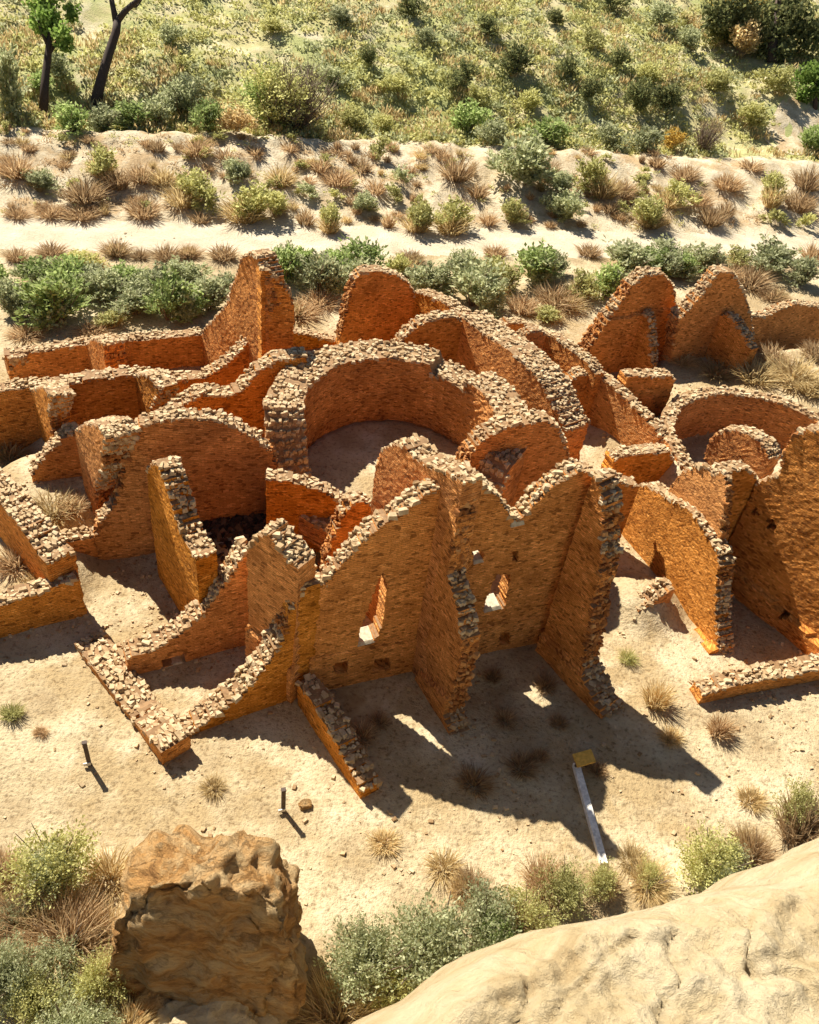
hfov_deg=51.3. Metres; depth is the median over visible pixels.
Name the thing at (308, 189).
bank shrub
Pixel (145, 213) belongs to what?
bank shrub
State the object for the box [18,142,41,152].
bank shrub
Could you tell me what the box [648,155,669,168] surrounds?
bank shrub
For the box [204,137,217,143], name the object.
bank shrub
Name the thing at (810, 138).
hillside bush
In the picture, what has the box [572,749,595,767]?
trail board
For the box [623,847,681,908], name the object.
foreground bush
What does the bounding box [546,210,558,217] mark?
bank shrub
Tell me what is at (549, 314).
green bush
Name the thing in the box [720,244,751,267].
green bush
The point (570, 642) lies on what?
ruin wall
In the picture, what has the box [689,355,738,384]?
grass tuft
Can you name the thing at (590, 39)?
hillside bush
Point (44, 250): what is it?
dry bush
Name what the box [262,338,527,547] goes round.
kiva wall
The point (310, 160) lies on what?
bank shrub
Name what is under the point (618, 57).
hillside bush
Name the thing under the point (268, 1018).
pale rock
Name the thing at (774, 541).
ruin wall
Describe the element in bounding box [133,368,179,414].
ruin wall
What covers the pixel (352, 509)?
ruin wall
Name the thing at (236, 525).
burnt debris
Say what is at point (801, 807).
foreground bush
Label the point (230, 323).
ruin wall
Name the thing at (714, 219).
bank shrub
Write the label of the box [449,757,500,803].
dry weed
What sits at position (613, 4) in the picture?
hillside bush
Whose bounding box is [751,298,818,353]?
ruin wall
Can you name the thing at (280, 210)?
bank shrub
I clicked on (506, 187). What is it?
bank shrub
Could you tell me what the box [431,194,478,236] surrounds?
bank shrub
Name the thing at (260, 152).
bank shrub
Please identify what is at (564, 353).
ruin wall
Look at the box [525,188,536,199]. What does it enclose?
bank shrub
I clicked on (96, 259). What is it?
green bush
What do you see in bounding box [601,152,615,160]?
bank shrub
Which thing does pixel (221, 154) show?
bank shrub
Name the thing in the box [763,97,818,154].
sandy path
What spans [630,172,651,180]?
bank shrub
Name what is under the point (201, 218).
bank shrub
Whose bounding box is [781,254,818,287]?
green bush
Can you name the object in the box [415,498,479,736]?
ruin wall
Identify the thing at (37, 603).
ruin wall
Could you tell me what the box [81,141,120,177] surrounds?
bank shrub
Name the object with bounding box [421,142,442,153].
bank shrub
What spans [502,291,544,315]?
dry bush
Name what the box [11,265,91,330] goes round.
green bush
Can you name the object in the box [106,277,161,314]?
green bush
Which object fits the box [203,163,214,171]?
bank shrub
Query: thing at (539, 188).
bank shrub
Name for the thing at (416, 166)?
bank shrub
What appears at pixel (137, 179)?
bank shrub
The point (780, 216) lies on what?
bank shrub
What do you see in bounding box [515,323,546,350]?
ruin wall
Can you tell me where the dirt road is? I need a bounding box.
[0,217,818,260]
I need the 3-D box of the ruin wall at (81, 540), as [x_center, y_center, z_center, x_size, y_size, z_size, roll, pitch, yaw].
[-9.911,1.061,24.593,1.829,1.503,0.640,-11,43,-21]
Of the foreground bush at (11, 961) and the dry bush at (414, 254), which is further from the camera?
the dry bush at (414, 254)
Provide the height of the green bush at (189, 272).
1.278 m
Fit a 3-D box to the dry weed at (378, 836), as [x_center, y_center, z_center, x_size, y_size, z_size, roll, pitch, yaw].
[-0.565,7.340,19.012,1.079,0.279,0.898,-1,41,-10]
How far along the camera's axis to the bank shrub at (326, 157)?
48.59 m
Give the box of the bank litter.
[0,128,761,229]
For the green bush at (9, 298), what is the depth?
34.06 m
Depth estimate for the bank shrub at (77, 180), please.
43.77 m
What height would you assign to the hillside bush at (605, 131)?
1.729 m
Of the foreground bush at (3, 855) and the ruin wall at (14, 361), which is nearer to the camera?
the foreground bush at (3, 855)
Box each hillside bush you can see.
[0,40,31,116]
[25,68,54,90]
[39,50,73,80]
[50,99,90,135]
[87,101,125,131]
[96,98,157,130]
[138,92,175,124]
[158,20,185,43]
[160,76,201,113]
[175,72,214,97]
[188,97,226,131]
[213,105,261,133]
[257,15,293,32]
[314,65,352,84]
[326,5,362,23]
[337,104,369,130]
[357,42,375,64]
[369,112,398,134]
[375,72,414,92]
[395,0,430,16]
[410,25,439,45]
[445,66,466,89]
[448,97,494,132]
[458,58,481,82]
[463,82,499,105]
[473,115,511,144]
[475,12,500,36]
[489,39,535,75]
[516,86,543,107]
[519,114,579,145]
[544,7,570,23]
[552,53,581,78]
[577,24,607,48]
[580,74,604,100]
[594,120,630,150]
[598,0,630,9]
[607,43,633,67]
[621,76,655,112]
[622,123,670,151]
[634,0,677,23]
[636,61,666,83]
[650,82,686,109]
[663,126,688,148]
[676,24,701,47]
[703,68,741,91]
[728,18,762,58]
[736,100,780,126]
[752,64,796,94]
[798,123,818,151]
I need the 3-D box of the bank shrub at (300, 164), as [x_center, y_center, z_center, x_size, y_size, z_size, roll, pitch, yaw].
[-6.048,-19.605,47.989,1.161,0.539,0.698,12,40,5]
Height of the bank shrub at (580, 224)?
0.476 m
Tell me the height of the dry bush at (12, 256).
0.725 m
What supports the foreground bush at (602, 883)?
on the ground at (124, 799)
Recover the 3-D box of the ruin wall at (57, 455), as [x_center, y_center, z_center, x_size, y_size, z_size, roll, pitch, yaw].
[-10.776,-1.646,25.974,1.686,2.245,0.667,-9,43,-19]
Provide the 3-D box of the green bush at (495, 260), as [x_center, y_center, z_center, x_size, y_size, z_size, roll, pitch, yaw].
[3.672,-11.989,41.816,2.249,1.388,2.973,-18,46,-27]
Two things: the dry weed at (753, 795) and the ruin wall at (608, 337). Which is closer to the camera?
the dry weed at (753, 795)
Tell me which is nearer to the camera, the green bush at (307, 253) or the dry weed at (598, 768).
the dry weed at (598, 768)
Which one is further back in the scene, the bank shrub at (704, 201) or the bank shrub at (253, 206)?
the bank shrub at (704, 201)
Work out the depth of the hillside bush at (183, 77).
52.43 m
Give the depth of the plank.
20.12 m
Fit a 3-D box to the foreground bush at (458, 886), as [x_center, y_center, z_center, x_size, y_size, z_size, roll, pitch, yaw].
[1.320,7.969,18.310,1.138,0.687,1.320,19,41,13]
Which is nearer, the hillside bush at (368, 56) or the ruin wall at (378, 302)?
the ruin wall at (378, 302)
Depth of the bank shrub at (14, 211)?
41.72 m
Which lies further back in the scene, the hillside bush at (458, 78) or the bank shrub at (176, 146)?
the hillside bush at (458, 78)
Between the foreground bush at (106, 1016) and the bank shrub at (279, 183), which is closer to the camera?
the foreground bush at (106, 1016)
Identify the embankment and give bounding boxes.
[0,125,818,236]
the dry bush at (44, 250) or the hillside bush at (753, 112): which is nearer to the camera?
the dry bush at (44, 250)
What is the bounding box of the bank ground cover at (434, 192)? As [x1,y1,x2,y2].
[0,123,761,229]
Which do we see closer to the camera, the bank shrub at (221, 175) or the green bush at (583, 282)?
the green bush at (583, 282)
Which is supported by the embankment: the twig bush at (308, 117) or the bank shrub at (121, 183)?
the bank shrub at (121, 183)
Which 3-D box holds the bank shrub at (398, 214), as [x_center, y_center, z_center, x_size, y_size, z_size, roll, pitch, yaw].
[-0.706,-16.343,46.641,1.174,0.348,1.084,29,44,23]
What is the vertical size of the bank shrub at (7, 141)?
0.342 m
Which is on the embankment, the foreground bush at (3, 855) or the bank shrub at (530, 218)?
the bank shrub at (530, 218)
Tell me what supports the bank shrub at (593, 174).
on the embankment
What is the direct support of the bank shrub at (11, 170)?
on the embankment
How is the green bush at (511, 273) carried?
on the ground at (124, 799)
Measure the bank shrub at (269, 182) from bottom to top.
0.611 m
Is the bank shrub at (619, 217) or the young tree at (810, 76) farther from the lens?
the young tree at (810, 76)
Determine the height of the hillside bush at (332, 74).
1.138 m
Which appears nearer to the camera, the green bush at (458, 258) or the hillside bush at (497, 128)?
the green bush at (458, 258)
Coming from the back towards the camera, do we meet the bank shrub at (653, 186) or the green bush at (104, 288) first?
the bank shrub at (653, 186)
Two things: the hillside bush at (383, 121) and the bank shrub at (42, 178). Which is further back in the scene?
the hillside bush at (383, 121)
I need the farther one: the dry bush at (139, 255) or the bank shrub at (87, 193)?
the bank shrub at (87, 193)
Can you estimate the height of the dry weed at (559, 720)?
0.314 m
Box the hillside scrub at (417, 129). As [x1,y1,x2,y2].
[0,0,818,161]
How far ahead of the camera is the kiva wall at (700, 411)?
33.13 m
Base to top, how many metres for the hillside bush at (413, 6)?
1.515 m
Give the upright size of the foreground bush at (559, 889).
1.216 m
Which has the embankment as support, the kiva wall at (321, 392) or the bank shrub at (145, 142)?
the bank shrub at (145, 142)
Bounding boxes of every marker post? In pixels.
[82,740,91,765]
[278,787,286,812]
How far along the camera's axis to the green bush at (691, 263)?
44.39 m
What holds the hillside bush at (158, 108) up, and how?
on the hillside
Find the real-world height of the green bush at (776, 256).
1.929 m
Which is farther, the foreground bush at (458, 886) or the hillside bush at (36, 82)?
the hillside bush at (36, 82)
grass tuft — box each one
[0,440,29,466]
[0,544,29,579]
[14,571,36,583]
[29,485,89,528]
[48,490,91,517]
[662,349,705,368]
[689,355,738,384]
[730,356,786,389]
[756,341,801,370]
[760,349,818,396]
[788,371,818,398]
[790,338,818,361]
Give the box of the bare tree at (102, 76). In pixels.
[91,0,141,105]
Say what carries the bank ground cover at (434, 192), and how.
on the embankment
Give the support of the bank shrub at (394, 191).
on the embankment
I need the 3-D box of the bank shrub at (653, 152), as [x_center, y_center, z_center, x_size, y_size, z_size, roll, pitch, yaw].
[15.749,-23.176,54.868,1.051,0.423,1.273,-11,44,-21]
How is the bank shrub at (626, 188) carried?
on the embankment
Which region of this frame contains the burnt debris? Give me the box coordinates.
[201,512,265,561]
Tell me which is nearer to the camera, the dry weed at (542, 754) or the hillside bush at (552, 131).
the dry weed at (542, 754)
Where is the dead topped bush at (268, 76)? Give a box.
[215,51,326,132]
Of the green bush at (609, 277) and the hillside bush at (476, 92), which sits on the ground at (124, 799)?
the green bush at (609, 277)
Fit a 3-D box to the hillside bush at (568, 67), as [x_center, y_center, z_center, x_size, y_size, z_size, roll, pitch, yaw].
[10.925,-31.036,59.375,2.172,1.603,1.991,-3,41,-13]
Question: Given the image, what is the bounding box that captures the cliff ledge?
[352,838,818,1023]
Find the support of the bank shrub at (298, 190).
on the embankment
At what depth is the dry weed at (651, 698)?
22.73 m
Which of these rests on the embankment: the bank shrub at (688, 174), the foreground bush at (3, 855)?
the bank shrub at (688, 174)
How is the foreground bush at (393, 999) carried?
on the ground at (124, 799)
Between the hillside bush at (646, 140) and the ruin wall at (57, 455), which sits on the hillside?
the hillside bush at (646, 140)
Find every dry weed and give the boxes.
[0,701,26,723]
[28,724,48,738]
[76,838,132,902]
[195,772,231,804]
[350,718,381,749]
[360,825,403,858]
[366,707,392,732]
[421,843,468,890]
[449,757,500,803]
[482,666,508,685]
[492,703,519,732]
[502,747,545,783]
[528,743,551,763]
[533,669,562,696]
[547,709,571,733]
[586,759,609,778]
[615,836,653,884]
[616,646,640,666]
[639,679,681,710]
[656,720,686,748]
[702,710,742,741]
[734,782,771,815]
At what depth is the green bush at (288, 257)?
38.88 m
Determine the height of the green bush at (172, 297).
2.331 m
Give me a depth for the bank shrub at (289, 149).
48.76 m
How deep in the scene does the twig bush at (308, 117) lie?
50.47 m
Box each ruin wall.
[0,335,249,450]
[0,467,76,581]
[0,565,85,637]
[2,354,28,380]
[5,326,203,379]
[28,422,81,481]
[30,380,76,442]
[59,525,97,556]
[74,415,140,516]
[75,628,191,764]
[86,334,126,370]
[91,404,277,559]
[122,536,248,674]
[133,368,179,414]
[145,455,218,612]
[148,564,322,750]
[163,346,307,437]
[201,248,284,365]
[244,518,315,702]
[257,264,295,357]
[265,468,344,551]
[293,327,336,349]
[295,673,382,797]
[308,457,595,689]
[317,490,371,571]
[334,264,414,344]
[366,433,486,675]
[393,309,462,362]
[412,288,470,318]
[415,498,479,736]
[455,408,569,506]
[456,309,590,459]
[499,316,529,332]
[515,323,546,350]
[535,467,624,718]
[543,330,605,416]
[565,366,588,404]
[577,266,676,372]
[588,372,667,445]
[601,442,674,484]
[613,469,639,538]
[616,367,675,416]
[622,462,736,655]
[626,308,658,368]
[636,576,673,610]
[658,264,754,361]
[689,653,818,703]
[704,424,782,478]
[705,311,758,372]
[711,459,760,542]
[729,421,818,654]
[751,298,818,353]
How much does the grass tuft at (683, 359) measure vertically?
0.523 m
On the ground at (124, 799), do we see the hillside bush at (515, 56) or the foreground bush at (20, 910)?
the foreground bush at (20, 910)
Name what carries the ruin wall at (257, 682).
on the ground at (124, 799)
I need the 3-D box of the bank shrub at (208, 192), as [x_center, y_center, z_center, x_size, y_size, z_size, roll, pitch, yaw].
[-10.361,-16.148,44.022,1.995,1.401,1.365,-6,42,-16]
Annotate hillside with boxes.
[0,0,818,160]
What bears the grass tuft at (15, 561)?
on the ground at (124, 799)
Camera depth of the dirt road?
43.94 m
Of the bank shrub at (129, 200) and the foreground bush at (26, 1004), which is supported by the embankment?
the bank shrub at (129, 200)
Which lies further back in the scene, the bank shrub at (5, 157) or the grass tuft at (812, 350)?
the bank shrub at (5, 157)
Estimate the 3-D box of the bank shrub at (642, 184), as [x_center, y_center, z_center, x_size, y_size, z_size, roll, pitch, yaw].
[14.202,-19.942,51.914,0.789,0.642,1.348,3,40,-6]
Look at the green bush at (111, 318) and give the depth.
34.56 m
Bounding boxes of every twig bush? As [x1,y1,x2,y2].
[255,47,343,129]
[686,110,730,150]
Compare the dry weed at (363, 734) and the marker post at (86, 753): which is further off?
the dry weed at (363, 734)
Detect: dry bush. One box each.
[0,245,31,262]
[0,320,51,345]
[28,238,72,259]
[66,320,115,338]
[96,237,136,257]
[129,246,154,260]
[145,242,185,262]
[170,241,207,258]
[204,241,238,261]
[293,293,326,324]
[295,284,341,310]
[391,248,429,264]
[479,244,511,257]
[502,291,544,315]
[527,279,592,314]
[574,240,604,257]
[702,259,748,280]
[730,260,781,293]
[755,284,793,303]
[797,241,818,261]
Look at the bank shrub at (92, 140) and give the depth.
46.33 m
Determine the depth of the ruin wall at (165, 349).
31.88 m
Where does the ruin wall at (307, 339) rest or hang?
on the ground at (124, 799)
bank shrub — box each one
[0,120,15,134]
[0,137,16,144]
[0,149,41,179]
[0,152,12,161]
[0,203,34,219]
[12,136,32,145]
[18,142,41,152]
[20,167,63,190]
[21,127,29,132]
[23,178,37,186]
[26,200,73,218]
[30,199,51,208]
[33,185,44,191]
[52,157,70,168]
[53,129,68,141]
[53,172,118,204]
[53,202,104,221]
[59,150,76,160]
[62,148,78,155]
[66,178,79,186]
[77,134,99,143]
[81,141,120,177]
[94,165,131,190]
[96,200,109,208]
[99,205,109,214]
[117,196,163,220]
[120,158,154,184]
[123,194,142,202]
[137,139,152,146]
[139,162,180,186]
[140,199,151,208]
[142,143,154,150]
[147,137,167,152]
[147,160,156,168]
[152,164,213,208]
[171,141,187,150]
[174,133,217,157]
[184,209,214,223]
[190,135,206,143]
[190,186,226,214]
[198,145,213,157]
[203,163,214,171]
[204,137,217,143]
[208,131,228,140]
[212,146,240,160]
[213,179,287,224]
[217,171,229,178]
[222,155,251,182]
[236,132,246,139]
[243,145,265,156]
[251,130,269,137]
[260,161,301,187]
[263,179,275,188]
[267,192,290,215]
[271,174,283,186]
[281,139,301,152]
[286,131,299,142]
[288,201,300,209]
[291,206,317,225]
[292,188,304,193]
[293,159,310,169]
[295,180,318,199]
[300,156,312,166]
[300,174,319,184]
[305,156,319,165]
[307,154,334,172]
[314,200,344,233]
[315,165,362,187]
[317,152,335,166]
[322,188,347,199]
[325,146,345,154]
[333,140,341,149]
[340,214,353,223]
[342,195,354,204]
[344,148,351,155]
[345,153,359,164]
[350,143,360,149]
[351,176,359,187]
[351,205,364,214]
[352,189,378,210]
[353,154,376,173]
[361,176,389,194]
[366,200,380,211]
[367,149,378,159]
[367,214,379,220]
[369,134,394,159]
[378,213,399,227]
[383,154,392,162]
[384,181,405,203]
[385,140,398,149]
[387,142,400,151]
[389,163,413,183]
[390,209,405,217]
[395,196,436,233]
[404,165,416,173]
[409,193,415,200]
[410,178,423,187]
[411,148,429,159]
[412,159,429,169]
[413,193,425,202]
[418,163,427,170]
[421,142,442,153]
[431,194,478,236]
[434,149,482,182]
[435,147,454,160]
[462,182,494,198]
[476,210,500,226]
[482,126,562,185]
[499,197,532,224]
[503,182,510,190]
[524,213,535,221]
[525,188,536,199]
[535,181,545,191]
[537,187,587,219]
[542,170,577,192]
[542,218,557,227]
[544,158,569,177]
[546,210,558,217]
[547,146,556,155]
[557,212,572,222]
[572,155,630,199]
[575,219,588,227]
[580,145,600,155]
[583,191,591,197]
[592,202,601,211]
[599,200,623,213]
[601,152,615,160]
[610,211,628,220]
[613,176,646,198]
[616,199,629,212]
[624,194,634,204]
[627,186,647,197]
[627,193,678,229]
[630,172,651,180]
[636,180,648,190]
[638,154,646,162]
[638,173,650,181]
[639,164,651,171]
[646,147,660,155]
[646,178,703,209]
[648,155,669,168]
[649,182,663,189]
[666,160,706,182]
[686,189,717,207]
[695,202,731,227]
[709,170,749,191]
[713,201,739,217]
[735,156,769,171]
[756,168,792,208]
[756,207,792,226]
[784,187,818,213]
[788,162,818,191]
[795,212,817,226]
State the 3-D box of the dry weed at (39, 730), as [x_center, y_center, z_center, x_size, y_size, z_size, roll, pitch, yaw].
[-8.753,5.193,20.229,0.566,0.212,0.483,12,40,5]
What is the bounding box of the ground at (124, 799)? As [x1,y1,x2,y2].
[0,249,818,1023]
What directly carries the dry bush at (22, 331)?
on the ground at (124, 799)
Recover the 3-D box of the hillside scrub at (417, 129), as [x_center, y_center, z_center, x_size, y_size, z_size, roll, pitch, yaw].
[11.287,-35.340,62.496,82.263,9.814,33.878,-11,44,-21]
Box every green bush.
[0,263,12,285]
[0,276,30,319]
[7,255,50,283]
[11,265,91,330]
[16,289,37,314]
[42,253,87,293]
[61,248,113,267]
[72,260,107,280]
[75,261,130,308]
[90,309,129,327]
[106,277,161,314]
[112,259,151,288]
[127,260,177,289]
[139,265,202,320]
[159,254,214,284]
[164,281,213,322]
[190,272,229,315]
[214,270,234,293]
[270,239,307,282]
[287,250,347,294]
[296,245,316,266]
[319,248,351,279]
[335,233,389,287]
[385,252,423,279]
[404,258,455,296]
[443,253,511,319]
[445,247,478,279]
[473,253,508,276]
[494,261,523,296]
[511,238,566,287]
[535,303,570,324]
[552,249,570,275]
[560,267,602,300]
[585,261,632,299]
[601,234,661,275]
[641,245,672,277]
[645,233,691,276]
[672,250,703,281]
[681,240,736,271]
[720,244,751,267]
[742,233,802,275]
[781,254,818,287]
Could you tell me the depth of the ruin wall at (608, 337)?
34.81 m
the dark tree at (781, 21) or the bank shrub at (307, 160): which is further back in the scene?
the dark tree at (781, 21)
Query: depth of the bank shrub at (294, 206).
45.60 m
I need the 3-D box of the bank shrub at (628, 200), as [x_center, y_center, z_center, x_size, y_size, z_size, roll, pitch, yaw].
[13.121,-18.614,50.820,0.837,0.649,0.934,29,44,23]
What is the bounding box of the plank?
[572,763,607,864]
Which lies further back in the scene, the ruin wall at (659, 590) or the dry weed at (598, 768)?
the ruin wall at (659, 590)
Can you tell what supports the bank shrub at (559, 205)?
on the embankment
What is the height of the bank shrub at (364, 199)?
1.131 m
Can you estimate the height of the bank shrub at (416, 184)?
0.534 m
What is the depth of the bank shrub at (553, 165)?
51.44 m
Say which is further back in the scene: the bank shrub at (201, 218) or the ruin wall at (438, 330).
the bank shrub at (201, 218)
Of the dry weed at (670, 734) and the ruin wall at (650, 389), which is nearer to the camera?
the dry weed at (670, 734)
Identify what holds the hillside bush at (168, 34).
on the hillside
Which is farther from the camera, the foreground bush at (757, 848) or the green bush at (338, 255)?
the green bush at (338, 255)
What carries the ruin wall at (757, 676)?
on the ground at (124, 799)
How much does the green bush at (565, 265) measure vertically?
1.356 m
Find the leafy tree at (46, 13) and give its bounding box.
[21,0,82,117]
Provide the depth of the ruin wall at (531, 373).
29.75 m
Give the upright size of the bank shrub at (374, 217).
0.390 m
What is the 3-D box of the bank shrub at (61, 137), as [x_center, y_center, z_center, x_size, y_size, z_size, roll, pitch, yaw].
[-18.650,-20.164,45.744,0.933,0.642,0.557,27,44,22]
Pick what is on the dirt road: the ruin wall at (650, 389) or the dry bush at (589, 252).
the dry bush at (589, 252)
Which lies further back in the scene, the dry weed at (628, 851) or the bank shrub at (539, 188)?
the bank shrub at (539, 188)
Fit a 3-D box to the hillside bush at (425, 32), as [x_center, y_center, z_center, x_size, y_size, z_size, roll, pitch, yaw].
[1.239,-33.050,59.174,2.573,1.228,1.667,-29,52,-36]
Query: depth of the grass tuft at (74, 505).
25.30 m
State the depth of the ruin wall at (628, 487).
26.17 m
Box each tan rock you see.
[125,989,172,1021]
[298,799,311,810]
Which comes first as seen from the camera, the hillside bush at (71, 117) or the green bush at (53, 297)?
the green bush at (53, 297)
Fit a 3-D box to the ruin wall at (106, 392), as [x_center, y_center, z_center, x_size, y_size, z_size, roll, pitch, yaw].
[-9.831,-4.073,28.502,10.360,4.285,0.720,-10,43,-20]
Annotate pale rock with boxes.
[148,1000,257,1023]
[252,1013,286,1023]
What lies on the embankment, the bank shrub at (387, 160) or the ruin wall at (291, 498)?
the bank shrub at (387, 160)
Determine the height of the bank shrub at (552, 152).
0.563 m
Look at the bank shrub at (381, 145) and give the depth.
49.36 m
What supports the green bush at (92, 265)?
on the ground at (124, 799)
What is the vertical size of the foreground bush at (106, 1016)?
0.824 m
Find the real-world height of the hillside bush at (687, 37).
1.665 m
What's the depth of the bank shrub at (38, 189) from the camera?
43.39 m
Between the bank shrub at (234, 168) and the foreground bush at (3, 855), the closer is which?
the foreground bush at (3, 855)
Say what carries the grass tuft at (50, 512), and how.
on the ground at (124, 799)
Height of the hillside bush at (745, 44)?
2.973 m
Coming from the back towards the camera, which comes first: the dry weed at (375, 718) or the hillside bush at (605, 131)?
the hillside bush at (605, 131)
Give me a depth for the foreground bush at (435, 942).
16.53 m
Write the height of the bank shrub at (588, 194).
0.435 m
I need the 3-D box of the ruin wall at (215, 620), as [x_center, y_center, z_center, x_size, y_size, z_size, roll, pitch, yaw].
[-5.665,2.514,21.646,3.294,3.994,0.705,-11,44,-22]
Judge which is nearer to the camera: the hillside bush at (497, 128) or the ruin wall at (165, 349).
the ruin wall at (165, 349)
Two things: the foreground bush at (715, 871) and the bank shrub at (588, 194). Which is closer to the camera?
the foreground bush at (715, 871)
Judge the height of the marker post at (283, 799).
0.990 m
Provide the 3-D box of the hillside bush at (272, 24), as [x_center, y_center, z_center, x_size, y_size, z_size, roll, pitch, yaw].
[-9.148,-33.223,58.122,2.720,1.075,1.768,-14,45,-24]
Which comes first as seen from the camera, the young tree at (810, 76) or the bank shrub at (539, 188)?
the bank shrub at (539, 188)
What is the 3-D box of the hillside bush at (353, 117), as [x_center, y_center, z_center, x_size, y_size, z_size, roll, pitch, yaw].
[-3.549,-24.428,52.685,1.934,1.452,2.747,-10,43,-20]
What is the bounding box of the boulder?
[105,824,307,1022]
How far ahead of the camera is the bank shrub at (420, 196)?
47.42 m
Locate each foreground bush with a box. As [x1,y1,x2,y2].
[0,815,101,913]
[0,839,24,899]
[0,870,121,999]
[0,871,93,943]
[0,882,55,946]
[0,927,50,1022]
[0,956,72,1023]
[10,981,103,1023]
[65,994,125,1023]
[66,938,139,1012]
[76,894,122,958]
[104,989,158,1023]
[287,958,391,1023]
[313,908,414,1011]
[355,952,425,1016]
[367,885,496,996]
[442,860,494,906]
[457,869,532,955]
[492,879,565,934]
[510,846,591,920]
[582,856,627,906]
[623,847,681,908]
[673,819,755,894]
[706,834,754,871]
[725,819,785,868]
[766,772,818,848]
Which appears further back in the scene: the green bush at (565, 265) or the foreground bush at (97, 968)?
the green bush at (565, 265)
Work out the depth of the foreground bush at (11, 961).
15.19 m
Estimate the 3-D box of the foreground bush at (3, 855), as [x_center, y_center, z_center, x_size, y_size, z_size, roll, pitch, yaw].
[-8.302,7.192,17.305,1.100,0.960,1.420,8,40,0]
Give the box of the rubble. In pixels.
[3,232,818,936]
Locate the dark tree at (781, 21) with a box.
[698,0,818,64]
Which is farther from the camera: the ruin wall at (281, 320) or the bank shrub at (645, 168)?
the bank shrub at (645, 168)
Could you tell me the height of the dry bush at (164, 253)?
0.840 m
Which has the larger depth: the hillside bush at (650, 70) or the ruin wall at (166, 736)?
the hillside bush at (650, 70)
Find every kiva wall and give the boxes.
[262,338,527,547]
[660,385,818,470]
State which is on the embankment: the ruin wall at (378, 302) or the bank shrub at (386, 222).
the bank shrub at (386, 222)
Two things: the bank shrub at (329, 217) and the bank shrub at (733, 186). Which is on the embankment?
the bank shrub at (733, 186)
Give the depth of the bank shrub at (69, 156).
45.35 m
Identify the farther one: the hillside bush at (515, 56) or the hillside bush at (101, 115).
the hillside bush at (515, 56)
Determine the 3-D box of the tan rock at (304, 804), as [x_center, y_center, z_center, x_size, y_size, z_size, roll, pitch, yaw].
[-2.397,6.719,19.596,0.317,0.224,0.244,-7,42,-17]
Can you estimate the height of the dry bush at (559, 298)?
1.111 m
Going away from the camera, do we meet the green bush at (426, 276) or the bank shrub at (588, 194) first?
the green bush at (426, 276)
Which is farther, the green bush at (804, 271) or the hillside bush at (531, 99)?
the hillside bush at (531, 99)
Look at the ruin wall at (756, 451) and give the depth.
29.03 m
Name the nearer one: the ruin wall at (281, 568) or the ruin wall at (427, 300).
the ruin wall at (281, 568)
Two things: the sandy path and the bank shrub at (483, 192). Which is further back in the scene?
the sandy path
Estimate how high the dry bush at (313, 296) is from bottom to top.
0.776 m
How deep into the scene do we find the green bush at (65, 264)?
36.15 m
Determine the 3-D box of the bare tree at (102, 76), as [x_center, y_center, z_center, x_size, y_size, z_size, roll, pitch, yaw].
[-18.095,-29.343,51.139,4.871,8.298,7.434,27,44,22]
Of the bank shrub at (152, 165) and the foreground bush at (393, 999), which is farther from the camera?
the bank shrub at (152, 165)
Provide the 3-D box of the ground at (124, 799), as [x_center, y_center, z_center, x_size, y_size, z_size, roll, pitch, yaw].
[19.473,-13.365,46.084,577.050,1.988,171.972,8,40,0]
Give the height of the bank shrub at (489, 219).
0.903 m
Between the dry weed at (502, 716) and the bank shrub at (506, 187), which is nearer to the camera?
the dry weed at (502, 716)
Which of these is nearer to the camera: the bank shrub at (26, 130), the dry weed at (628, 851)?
the dry weed at (628, 851)
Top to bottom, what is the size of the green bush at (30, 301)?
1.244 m
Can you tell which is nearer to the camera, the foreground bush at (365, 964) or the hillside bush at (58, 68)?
the foreground bush at (365, 964)
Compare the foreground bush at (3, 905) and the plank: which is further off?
the plank
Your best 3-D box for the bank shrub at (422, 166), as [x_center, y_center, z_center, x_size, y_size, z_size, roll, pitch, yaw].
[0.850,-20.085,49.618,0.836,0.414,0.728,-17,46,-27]
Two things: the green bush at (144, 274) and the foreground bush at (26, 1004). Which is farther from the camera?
the green bush at (144, 274)
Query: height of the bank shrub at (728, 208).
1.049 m
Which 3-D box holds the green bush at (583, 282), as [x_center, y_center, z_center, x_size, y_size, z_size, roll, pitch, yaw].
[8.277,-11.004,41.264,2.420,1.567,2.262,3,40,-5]
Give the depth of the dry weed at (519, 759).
20.95 m
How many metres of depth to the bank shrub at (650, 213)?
48.80 m
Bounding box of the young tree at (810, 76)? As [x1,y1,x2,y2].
[791,59,818,109]
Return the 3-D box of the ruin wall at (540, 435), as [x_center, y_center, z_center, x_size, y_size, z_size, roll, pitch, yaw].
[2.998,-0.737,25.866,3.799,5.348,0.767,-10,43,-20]
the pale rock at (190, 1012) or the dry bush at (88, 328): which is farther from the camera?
the dry bush at (88, 328)
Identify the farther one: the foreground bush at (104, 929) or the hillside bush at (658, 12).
the hillside bush at (658, 12)
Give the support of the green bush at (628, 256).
on the ground at (124, 799)
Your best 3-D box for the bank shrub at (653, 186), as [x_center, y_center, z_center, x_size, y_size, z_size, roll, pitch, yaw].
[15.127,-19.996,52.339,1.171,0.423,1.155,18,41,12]
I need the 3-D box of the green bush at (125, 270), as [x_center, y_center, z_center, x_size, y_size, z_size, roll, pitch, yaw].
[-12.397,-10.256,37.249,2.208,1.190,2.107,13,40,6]

